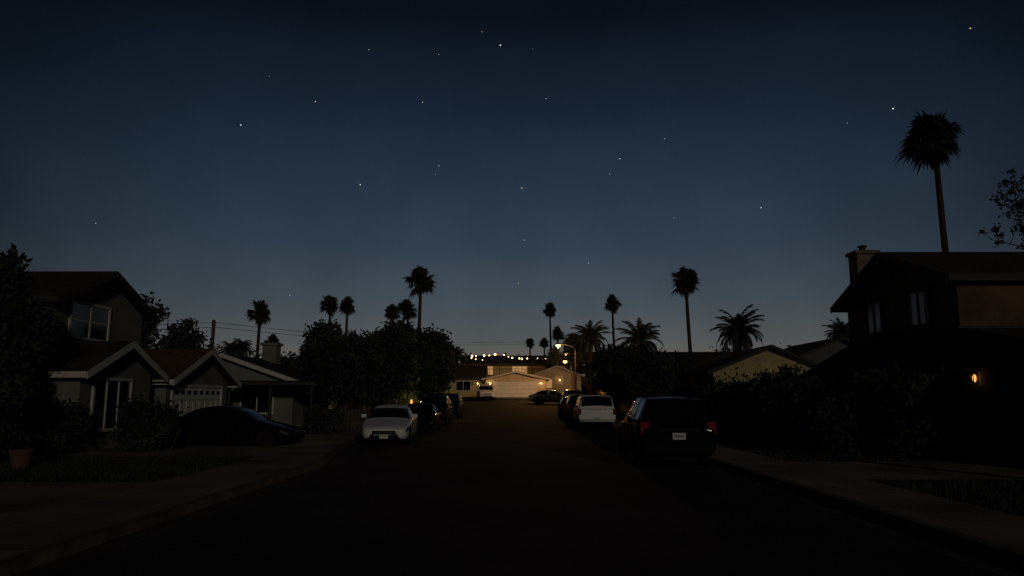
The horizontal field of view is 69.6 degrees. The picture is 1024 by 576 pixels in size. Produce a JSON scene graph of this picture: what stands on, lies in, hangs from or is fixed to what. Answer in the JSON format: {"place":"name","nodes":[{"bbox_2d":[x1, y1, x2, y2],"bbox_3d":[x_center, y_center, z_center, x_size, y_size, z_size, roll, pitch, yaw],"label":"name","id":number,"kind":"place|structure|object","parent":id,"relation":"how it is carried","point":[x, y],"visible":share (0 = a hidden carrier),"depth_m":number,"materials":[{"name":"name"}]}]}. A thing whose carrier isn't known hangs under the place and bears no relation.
{"place":"outdoors","nodes":[
{"label":"outdoors","id":0,"kind":"place"},
{"bbox_2d":[0,482,150,516],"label":"driveway","id":1,"kind":"structure","parent":0,"point":[17,497],"depth_m":12.41,"materials":[{"name":"concrete"}]},
{"bbox_2d":[0,430,360,559],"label":"sidewalk","id":2,"kind":"structure","parent":0,"point":[24,532],"depth_m":11.51,"materials":[{"name":"concrete"}]},
{"bbox_2d":[34,434,330,456],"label":"driveway","id":3,"kind":"structure","parent":0,"point":[236,450],"depth_m":21.92,"materials":[{"name":"concrete"}]},
{"bbox_2d":[165,405,305,445],"bbox_3d":[-9.536,4.759,25.258,4.630,1.449,2.120,0,-9,2],"label":"parked car","id":4,"kind":"object","parent":3,"relation":"on","point":[228,424],"visible":0.78,"depth_m":24.41,"materials":[{"name":"black paint"}]},
{"bbox_2d":[0,376,1023,516],"bbox_3d":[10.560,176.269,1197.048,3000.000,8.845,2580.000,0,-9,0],"label":"ground","id":5,"kind":"structure","parent":0,"point":[753,437],"depth_m":16.78,"materials":[{"name":"green plant"}]},
{"bbox_2d":[2,378,39,453],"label":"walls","id":6,"kind":"structure","parent":5,"relation":"on","point":[5,451],"depth_m":21.40,"materials":[{"name":"grey paint"}]},
{"bbox_2d":[5,340,68,374],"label":"skirt roof","id":7,"kind":"structure","parent":6,"relation":"on","point":[40,368],"depth_m":23.48,"materials":[{"name":"red tile"}]},
{"bbox_2d":[4,281,141,345],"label":"walls","id":8,"kind":"structure","parent":6,"relation":"on","point":[126,321],"depth_m":29.01,"materials":[{"name":"grey paint"}]},
{"bbox_2d":[15,271,156,321],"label":"roof","id":9,"kind":"structure","parent":8,"relation":"on","point":[56,283],"depth_m":27.47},
{"bbox_2d":[13,272,159,323],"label":"fascia","id":10,"kind":"structure","parent":9,"relation":"attached to","point":[89,286],"depth_m":27.23,"materials":[{"name":"wood"}]},
{"bbox_2d":[67,299,111,340],"bbox_3d":[-15.722,1.272,27.452,0.120,1.380,2.580,0,-9,0],"label":"window frame","id":11,"kind":"object","parent":8,"relation":"attached to","point":[70,319],"visible":0.91,"depth_m":27.31,"materials":[{"name":"wood"}]},
{"bbox_2d":[71,302,108,339],"bbox_3d":[-15.759,1.272,27.452,0.025,1.200,2.400,0,-9,0],"label":"window glass","id":12,"kind":"object","parent":11,"relation":"in","point":[81,328],"visible":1,"depth_m":27.37,"materials":[{"name":"glass"}]},
{"bbox_2d":[6,429,42,468],"bbox_3d":[-11.153,3.647,16.757,0.645,0.900,0.695,0,-9,0],"label":"terracotta planter","id":13,"kind":"object","parent":5,"relation":"on","point":[21,456],"visible":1,"depth_m":16.63,"materials":[{"name":"orange ceramic"}]},
{"bbox_2d":[0,243,70,454],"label":"evergreen tree","id":14,"kind":"object","parent":5,"relation":"on","point":[37,323],"visible":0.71,"depth_m":19.78,"materials":[{"name":"green plant"}]},
{"bbox_2d":[29,398,90,454],"bbox_3d":[-12.793,3.964,20.848,1.586,1.886,1.845,8,-11,-41],"label":"shrub","id":15,"kind":"object","parent":5,"relation":"on","point":[60,421],"visible":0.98,"depth_m":20.54,"materials":[{"name":"green plant"}]},
{"bbox_2d":[35,353,150,452],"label":"walls","id":16,"kind":"structure","parent":5,"relation":"on","point":[73,389],"depth_m":22.30,"materials":[{"name":"grey paint"}]},
{"bbox_2d":[34,341,163,379],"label":"roof","id":17,"kind":"structure","parent":16,"relation":"on","point":[80,356],"depth_m":22.95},
{"bbox_2d":[31,341,168,382],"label":"fascia","id":18,"kind":"structure","parent":17,"relation":"attached to","point":[112,359],"depth_m":22.61,"materials":[{"name":"wood"}]},
{"bbox_2d":[89,377,132,432],"bbox_3d":[-12.753,3.710,23.472,0.120,1.680,2.280,0,-9,0],"label":"window frame","id":19,"kind":"object","parent":16,"relation":"attached to","point":[94,379],"visible":0.75,"depth_m":23.06,"materials":[{"name":"wood"}]},
{"bbox_2d":[92,380,129,429],"bbox_3d":[-12.791,3.710,23.472,0.025,1.500,2.100,0,-9,0],"label":"window glass","id":20,"kind":"object","parent":19,"relation":"in","point":[99,404],"visible":0.71,"depth_m":23.31,"materials":[{"name":"glass"}]},
{"bbox_2d":[106,387,190,452],"bbox_3d":[-11.029,4.062,22.292,2.132,2.145,2.071,0,-9,0],"label":"shrub","id":21,"kind":"object","parent":5,"relation":"on","point":[146,427],"visible":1,"depth_m":21.92,"materials":[{"name":"green plant"}]},
{"bbox_2d":[140,290,170,348],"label":"tree","id":22,"kind":"object","parent":5,"relation":"on","point":[146,340],"visible":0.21,"depth_m":50.06,"materials":[{"name":"green plant"}]},
{"bbox_2d":[0,438,360,575],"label":"kerb","id":23,"kind":"structure","parent":5,"relation":"on","point":[15,564],"depth_m":9.49,"materials":[{"name":"concrete"}]},
{"bbox_2d":[152,318,212,348],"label":"tree","id":24,"kind":"object","parent":5,"relation":"on","point":[183,337],"visible":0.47,"depth_m":51.48,"materials":[{"name":"green plant"}]},
{"bbox_2d":[149,359,226,441],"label":"walls","id":25,"kind":"structure","parent":5,"relation":"on","point":[206,372],"depth_m":29.91,"materials":[{"name":"grey paint"}]},
{"bbox_2d":[143,349,237,385],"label":"roof","id":26,"kind":"structure","parent":25,"relation":"on","point":[172,364],"depth_m":29.37,"materials":[{"name":"red tile"}]},
{"bbox_2d":[150,349,241,387],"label":"fascia","id":27,"kind":"structure","parent":26,"relation":"attached to","point":[189,370],"depth_m":29.14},
{"bbox_2d":[170,384,222,407],"bbox_3d":[-12.712,4.968,29.755,0.070,2.110,4.740,0,-9,0],"label":"door frame","id":28,"kind":"object","parent":25,"relation":"attached to","point":[192,385],"visible":0.38,"depth_m":29.44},
{"bbox_2d":[173,387,220,415],"bbox_3d":[-12.730,5.027,29.746,0.055,1.990,4.500,0,-9,0],"label":"garage door","id":29,"kind":"structure","parent":28,"relation":"attached to","point":[194,398],"depth_m":29.49,"materials":[{"name":"paint"}]},
{"bbox_2d":[228,338,254,356],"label":"date palm tree","id":30,"kind":"object","parent":5,"relation":"on","point":[242,350],"visible":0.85,"depth_m":104.88,"materials":[{"name":"green plant"}]},
{"bbox_2d":[246,300,271,357],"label":"palm tree","id":31,"kind":"object","parent":5,"relation":"on","point":[260,312],"visible":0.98,"depth_m":100.32,"materials":[{"name":"green plant"}]},
{"bbox_2d":[218,343,341,432],"bbox_3d":[-13.526,5.488,41.459,9.180,4.800,15.590,0,-9,0],"label":"bungalow","id":32,"kind":"object","parent":5,"relation":"on","point":[273,388],"visible":0.26,"depth_m":36.24,"materials":[{"name":"grey paint"}]},
{"bbox_2d":[239,388,274,413],"bbox_3d":[-12.531,5.554,36.147,1.680,1.280,0.120,0,-9,0],"label":"window frame","id":33,"kind":"structure","parent":32,"relation":"in","point":[273,389],"depth_m":36.16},
{"bbox_2d":[242,390,271,411],"bbox_3d":[-12.531,5.559,36.184,1.500,1.100,0.025,0,-9,0],"label":"window glass","id":34,"kind":"structure","parent":32,"relation":"in","point":[248,396],"depth_m":36.18,"materials":[{"name":"glass"}]},
{"bbox_2d":[279,329,342,412],"bbox_3d":[-10.434,4.939,40.363,4.348,5.310,4.239,-8,-12,44],"label":"street tree","id":35,"kind":"object","parent":5,"relation":"on","point":[300,365],"visible":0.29,"depth_m":39.70,"materials":[{"name":"green plant"}]},
{"bbox_2d":[298,318,344,356],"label":"street tree","id":36,"kind":"object","parent":5,"relation":"on","point":[314,332],"visible":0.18,"depth_m":51.78,"materials":[{"name":"green plant"}]},
{"bbox_2d":[301,401,346,432],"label":"shrub","id":37,"kind":"object","parent":5,"relation":"on","point":[320,419],"visible":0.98,"depth_m":33.56,"materials":[{"name":"green plant"}]},
{"bbox_2d":[319,294,338,318],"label":"palm tree","id":38,"kind":"object","parent":5,"relation":"on","point":[329,304],"visible":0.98,"depth_m":120.62,"materials":[{"name":"green plant"}]},
{"bbox_2d":[313,406,369,429],"bbox_3d":[-8.526,6.482,36.605,2.900,1.200,0.170,0,-9,0],"label":"wooden fence","id":39,"kind":"object","parent":5,"relation":"on","point":[356,424],"visible":0.29,"depth_m":36.52,"materials":[{"name":"brown wood"}]},
{"bbox_2d":[339,295,355,336],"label":"palm tree","id":40,"kind":"object","parent":5,"relation":"on","point":[346,306],"visible":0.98,"depth_m":122.61,"materials":[{"name":"green plant"}]},
{"bbox_2d":[303,329,396,429],"bbox_3d":[-8.081,4.600,37.342,4.578,5.185,4.271,0,-9,0],"label":"street tree","id":41,"kind":"object","parent":5,"relation":"on","point":[361,362],"visible":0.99,"depth_m":36.69,"materials":[{"name":"green plant"}]},
{"bbox_2d":[362,321,421,408],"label":"street tree","id":42,"kind":"object","parent":5,"relation":"on","point":[400,347],"visible":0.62,"depth_m":42.63,"materials":[{"name":"green plant"}]},
{"bbox_2d":[384,304,400,320],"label":"palm tree","id":43,"kind":"object","parent":5,"relation":"on","point":[392,311],"visible":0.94,"depth_m":130.54,"materials":[{"name":"green plant"}]},
{"bbox_2d":[363,316,426,399],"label":"street tree","id":44,"kind":"object","parent":5,"relation":"on","point":[395,324],"visible":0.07,"depth_m":49.39,"materials":[{"name":"green plant"}]},
{"bbox_2d":[396,299,417,324],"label":"palm tree","id":45,"kind":"object","parent":5,"relation":"on","point":[406,308],"visible":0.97,"depth_m":115.26,"materials":[{"name":"green plant"}]},
{"bbox_2d":[402,265,435,327],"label":"palm tree","id":46,"kind":"object","parent":5,"relation":"on","point":[420,280],"visible":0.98,"depth_m":90.73,"materials":[{"name":"green plant"}]},
{"bbox_2d":[408,325,456,401],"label":"street tree","id":47,"kind":"object","parent":5,"relation":"on","point":[434,374],"visible":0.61,"depth_m":55.78,"materials":[{"name":"green plant"}]},
{"bbox_2d":[416,322,456,386],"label":"street tree","id":48,"kind":"object","parent":5,"relation":"on","point":[444,337],"visible":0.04,"depth_m":65.72,"materials":[{"name":"green plant"}]},
{"bbox_2d":[435,367,487,396],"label":"walls","id":49,"kind":"structure","parent":5,"relation":"on","point":[474,387],"depth_m":88.72,"materials":[{"name":"beige paint"}]},
{"bbox_2d":[452,365,488,377],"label":"roof","id":50,"kind":"structure","parent":49,"relation":"on","point":[472,371],"depth_m":90.70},
{"bbox_2d":[152,342,789,373],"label":"distant trees","id":51,"kind":"object","parent":5,"relation":"on","point":[582,370],"depth_m":121.94,"materials":[{"name":"green plant"}]},
{"bbox_2d":[463,365,564,374],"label":"walls","id":52,"kind":"structure","parent":5,"relation":"on","point":[508,368],"depth_m":120.38,"materials":[{"name":"beige paint"}]},
{"bbox_2d":[460,355,563,363],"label":"roof","id":53,"kind":"structure","parent":52,"relation":"on","point":[490,359],"depth_m":122.66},
{"bbox_2d":[486,373,545,391],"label":"walls","id":54,"kind":"structure","parent":5,"relation":"on","point":[518,377],"depth_m":87.56,"materials":[{"name":"beige paint"}]},
{"bbox_2d":[493,381,536,392],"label":"door frame","id":55,"kind":"object","parent":54,"relation":"attached to","point":[516,381],"visible":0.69,"depth_m":87.45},
{"bbox_2d":[494,382,535,396],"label":"garage door","id":56,"kind":"structure","parent":55,"relation":"attached to","point":[515,389],"depth_m":87.36,"materials":[{"name":"paint"}]},
{"bbox_2d":[542,302,556,349],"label":"palm tree","id":57,"kind":"object","parent":5,"relation":"on","point":[549,311],"visible":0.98,"depth_m":160.31,"materials":[{"name":"green plant"}]},
{"bbox_2d":[543,345,564,367],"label":"tree","id":58,"kind":"object","parent":5,"relation":"on","point":[555,356],"visible":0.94,"depth_m":115.79,"materials":[{"name":"green plant"}]},
{"bbox_2d":[537,367,580,392],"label":"walls","id":59,"kind":"structure","parent":5,"relation":"on","point":[564,377],"depth_m":96.44,"materials":[{"name":"beige paint"}]},
{"bbox_2d":[560,332,588,372],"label":"tree","id":60,"kind":"object","parent":5,"relation":"on","point":[581,360],"visible":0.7,"depth_m":103.05,"materials":[{"name":"green plant"}]},
{"bbox_2d":[570,320,611,394],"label":"date palm tree","id":61,"kind":"object","parent":5,"relation":"on","point":[589,336],"visible":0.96,"depth_m":91.42,"materials":[{"name":"green plant"}]},
{"bbox_2d":[583,343,641,413],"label":"street tree","id":62,"kind":"object","parent":5,"relation":"on","point":[610,365],"visible":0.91,"depth_m":56.77,"materials":[{"name":"green plant"}]},
{"bbox_2d":[603,293,622,346],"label":"palm tree","id":63,"kind":"object","parent":5,"relation":"on","point":[612,303],"visible":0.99,"depth_m":130.02,"materials":[{"name":"green plant"}]},
{"bbox_2d":[614,318,663,352],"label":"date palm tree","id":64,"kind":"object","parent":5,"relation":"on","point":[641,334],"visible":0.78,"depth_m":84.38,"materials":[{"name":"green plant"}]},
{"bbox_2d":[629,349,686,397],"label":"street tree","id":65,"kind":"object","parent":5,"relation":"on","point":[654,375],"visible":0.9,"depth_m":48.79,"materials":[{"name":"green plant"}]},
{"bbox_2d":[654,350,691,390],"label":"street tree","id":66,"kind":"object","parent":5,"relation":"on","point":[682,364],"visible":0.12,"depth_m":54.82,"materials":[{"name":"green plant"}]},
{"bbox_2d":[669,266,701,351],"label":"palm tree","id":67,"kind":"object","parent":5,"relation":"on","point":[684,284],"visible":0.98,"depth_m":90.06,"materials":[{"name":"green plant"}]},
{"bbox_2d":[698,367,761,434],"bbox_3d":[9.635,5.112,32.589,3.213,3.237,3.013,0,-9,0],"label":"shrub","id":68,"kind":"object","parent":5,"relation":"on","point":[715,401],"visible":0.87,"depth_m":32.05,"materials":[{"name":"green plant"}]},
{"bbox_2d":[709,304,764,351],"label":"date palm tree","id":69,"kind":"object","parent":5,"relation":"on","point":[738,329],"visible":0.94,"depth_m":69.43,"materials":[{"name":"green plant"}]},
{"bbox_2d":[679,345,818,399],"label":"bungalow","id":70,"kind":"object","parent":5,"relation":"on","point":[771,357],"visible":0.21,"depth_m":47.66,"materials":[{"name":"beige paint"}]},
{"bbox_2d":[740,363,783,434],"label":"shrub","id":71,"kind":"object","parent":5,"relation":"on","point":[760,426],"visible":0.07,"depth_m":32.45,"materials":[{"name":"green plant"}]},
{"bbox_2d":[741,360,833,439],"bbox_3d":[10.748,4.505,28.486,3.756,3.546,3.222,0,-9,0],"label":"shrub","id":72,"kind":"object","parent":5,"relation":"on","point":[785,370],"visible":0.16,"depth_m":28.54,"materials":[{"name":"green plant"}]},
{"bbox_2d":[754,369,837,445],"bbox_3d":[9.797,4.231,25.172,2.946,2.915,2.870,6,-10,-35],"label":"shrub","id":73,"kind":"object","parent":5,"relation":"on","point":[789,403],"visible":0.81,"depth_m":24.78,"materials":[{"name":"green plant"}]},
{"bbox_2d":[606,424,1023,568],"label":"kerb","id":74,"kind":"structure","parent":5,"relation":"on","point":[999,552],"depth_m":9.79,"materials":[{"name":"concrete"}]},
{"bbox_2d":[803,340,849,362],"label":"walls","id":75,"kind":"structure","parent":5,"relation":"on","point":[821,355],"depth_m":57.68,"materials":[{"name":"grey paint"}]},
{"bbox_2d":[785,336,849,354],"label":"roof","id":76,"kind":"structure","parent":75,"relation":"on","point":[799,349],"depth_m":60.31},
{"bbox_2d":[821,317,848,338],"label":"date palm tree","id":77,"kind":"object","parent":5,"relation":"on","point":[840,330],"visible":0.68,"depth_m":94.52,"materials":[{"name":"green plant"}]},
{"bbox_2d":[799,392,881,454],"bbox_3d":[9.490,3.997,21.120,2.119,2.004,2.030,8,-11,-42],"label":"shrub","id":78,"kind":"object","parent":5,"relation":"on","point":[841,427],"visible":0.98,"depth_m":20.64,"materials":[{"name":"green plant"}]},
{"bbox_2d":[839,356,935,452],"bbox_3d":[11.215,3.596,22.044,2.942,3.078,2.855,-6,-10,34],"label":"shrub","id":79,"kind":"object","parent":5,"relation":"on","point":[872,384],"visible":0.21,"depth_m":21.94,"materials":[{"name":"green plant"}]},
{"bbox_2d":[873,362,961,459],"bbox_3d":[10.719,3.419,19.512,2.104,2.933,2.104,-4,-10,27],"label":"shrub","id":80,"kind":"object","parent":5,"relation":"on","point":[916,414],"visible":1,"depth_m":19.20,"materials":[{"name":"green plant"}]},
{"bbox_2d":[813,367,1023,463],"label":"walls","id":81,"kind":"structure","parent":5,"relation":"on","point":[976,426],"depth_m":19.74,"materials":[{"name":"grey paint"}]},
{"bbox_2d":[799,327,1023,378],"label":"skirt roof","id":82,"kind":"structure","parent":81,"relation":"on","point":[959,349],"depth_m":21.62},
{"bbox_2d":[847,262,1023,345],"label":"walls","id":83,"kind":"structure","parent":81,"relation":"on","point":[889,284],"depth_m":25.17,"materials":[{"name":"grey paint"}]},
{"bbox_2d":[863,299,883,336],"bbox_3d":[13.194,1.108,26.867,0.120,1.230,1.280,0,-9,0],"label":"window frame","id":84,"kind":"object","parent":83,"relation":"attached to","point":[879,301],"visible":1,"depth_m":26.82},
{"bbox_2d":[866,303,880,333],"bbox_3d":[13.231,1.108,26.867,0.025,1.050,1.100,0,-9,0],"label":"window glass","id":85,"kind":"object","parent":84,"relation":"in","point":[870,318],"visible":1,"depth_m":26.91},
{"bbox_2d":[903,286,932,328],"bbox_3d":[13.168,0.665,23.900,0.120,1.230,1.480,0,-9,0],"label":"window frame","id":86,"kind":"object","parent":83,"relation":"attached to","point":[930,322],"visible":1,"depth_m":23.83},
{"bbox_2d":[907,291,924,325],"bbox_3d":[13.205,0.665,23.900,0.025,1.050,1.300,0,-9,0],"label":"window glass","id":87,"kind":"object","parent":86,"relation":"in","point":[914,308],"visible":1,"depth_m":24.01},
{"bbox_2d":[907,290,928,325],"bbox_3d":[13.190,0.654,23.895,0.016,1.030,1.209,0,-9,0],"label":"curtain","id":88,"kind":"object","parent":86,"relation":"hanging from","point":[925,308],"visible":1,"depth_m":23.53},
{"bbox_2d":[834,252,1023,310],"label":"roof","id":89,"kind":"structure","parent":83,"relation":"on","point":[978,262],"depth_m":24.11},
{"bbox_2d":[845,250,879,282],"bbox_3d":[13.799,0.013,28.770,0.960,2.880,0.910,0,-9,0],"label":"chimney","id":90,"kind":"object","parent":89,"relation":"on","point":[858,260],"visible":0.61,"depth_m":28.58,"materials":[{"name":"brick"}]},
{"bbox_2d":[830,253,1023,312],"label":"fascia","id":91,"kind":"structure","parent":89,"relation":"attached to","point":[943,276],"depth_m":22.67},
{"bbox_2d":[955,281,1023,325],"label":"cladding panel","id":92,"kind":"structure","parent":83,"relation":"attached to","point":[990,303],"depth_m":21.79,"materials":[{"name":"brown paint"}]},
{"bbox_3d":[12.322,2.952,16.538,0.070,2.190,4.040,0,-9,0],"label":"door frame","id":93,"kind":"object","parent":81,"relation":"attached to","visible":0},
{"bbox_2d":[1001,377,1023,463],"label":"garage door","id":94,"kind":"structure","parent":93,"relation":"attached to","point":[1013,392],"depth_m":18.05,"materials":[{"name":"brown wood"}]},
{"bbox_2d":[892,110,966,251],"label":"palm tree","id":95,"kind":"object","parent":5,"relation":"on","point":[930,141],"visible":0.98,"depth_m":41.00,"materials":[{"name":"green plant"}]},
{"bbox_2d":[977,168,1023,258],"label":"tree","id":96,"kind":"object","parent":5,"relation":"on","point":[1018,204],"visible":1,"depth_m":13.97,"materials":[{"name":"green plant"}]},
{"bbox_2d":[0,0,1023,375],"label":"sky","id":97,"kind":"structure","parent":0,"point":[604,148],"materials":[{"name":"blue"}]},
{"bbox_2d":[52,400,1000,575],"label":"road","id":98,"kind":"structure","parent":0,"point":[504,488],"depth_m":10.08,"materials":[{"name":"asphalt"}]},
{"bbox_2d":[11,440,375,575],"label":"gutter","id":99,"kind":"object","parent":98,"relation":"on","point":[57,566],"visible":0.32,"depth_m":9.73,"materials":[{"name":"concrete"}]},
{"bbox_2d":[360,404,416,444],"bbox_3d":[-4.697,5.256,28.589,2.120,1.449,4.630,0,-9,-3],"label":"parked car","id":100,"kind":"object","parent":98,"relation":"on","point":[391,422],"visible":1,"depth_m":27.04,"materials":[{"name":"white paint"}]},
{"bbox_2d":[408,403,441,432],"bbox_3d":[-4.620,6.557,37.292,2.120,1.449,4.630,0,-9,0],"label":"parked car","id":101,"kind":"object","parent":98,"relation":"on","point":[429,416],"visible":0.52,"depth_m":36.35,"materials":[{"name":"black paint"}]},
{"bbox_2d":[420,394,453,424],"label":"parked car","id":102,"kind":"object","parent":98,"relation":"on","point":[443,404],"visible":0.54,"depth_m":43.35,"materials":[{"name":"grey paint"}]},
{"bbox_2d":[439,393,463,418],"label":"parked car","id":103,"kind":"object","parent":98,"relation":"on","point":[457,401],"visible":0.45,"depth_m":50.68,"materials":[{"name":"black paint"}]},
{"bbox_2d":[476,384,495,399],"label":"parked van","id":104,"kind":"object","parent":98,"relation":"on","point":[485,391],"visible":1,"depth_m":79.95,"materials":[{"name":"white paint"}]},
{"bbox_2d":[528,390,561,403],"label":"parked car","id":105,"kind":"object","parent":98,"relation":"on","point":[541,397],"visible":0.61,"depth_m":73.06,"materials":[{"name":"black paint"}]},
{"bbox_2d":[562,393,590,421],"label":"parked car","id":106,"kind":"object","parent":98,"relation":"on","point":[568,409],"visible":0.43,"depth_m":45.97,"materials":[{"name":"grey paint"}]},
{"bbox_2d":[570,394,615,429],"bbox_3d":[4.354,6.714,39.980,2.220,1.827,5.320,0,-9,0],"label":"suv","id":107,"kind":"object","parent":98,"relation":"on","point":[594,409],"visible":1,"depth_m":37.58,"materials":[{"name":"white paint"}]},
{"bbox_2d":[617,394,716,465],"bbox_3d":[4.079,3.830,20.191,2.220,1.787,4.820,0,-9,0],"label":"parked suv","id":108,"kind":"object","parent":98,"relation":"on","point":[670,426],"visible":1,"depth_m":18.07,"materials":[{"name":"black paint"}]},
{"bbox_2d":[597,424,1023,575],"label":"gutter","id":109,"kind":"object","parent":98,"relation":"on","point":[979,561],"visible":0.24,"depth_m":9.59,"materials":[{"name":"concrete"}]},
{"bbox_2d":[614,417,1023,550],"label":"sidewalk","id":110,"kind":"structure","parent":0,"point":[999,527],"depth_m":11.40,"materials":[{"name":"concrete"}]},
{"bbox_2d":[789,461,1023,479],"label":"driveway","id":111,"kind":"structure","parent":0,"point":[896,470],"depth_m":16.40,"materials":[{"name":"concrete"}]},
{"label":"walls","id":112,"kind":"object","parent":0,"visible":0},
{"bbox_2d":[655,352,733,367],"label":"roof","id":113,"kind":"structure","parent":112,"relation":"on","point":[695,358],"depth_m":66.65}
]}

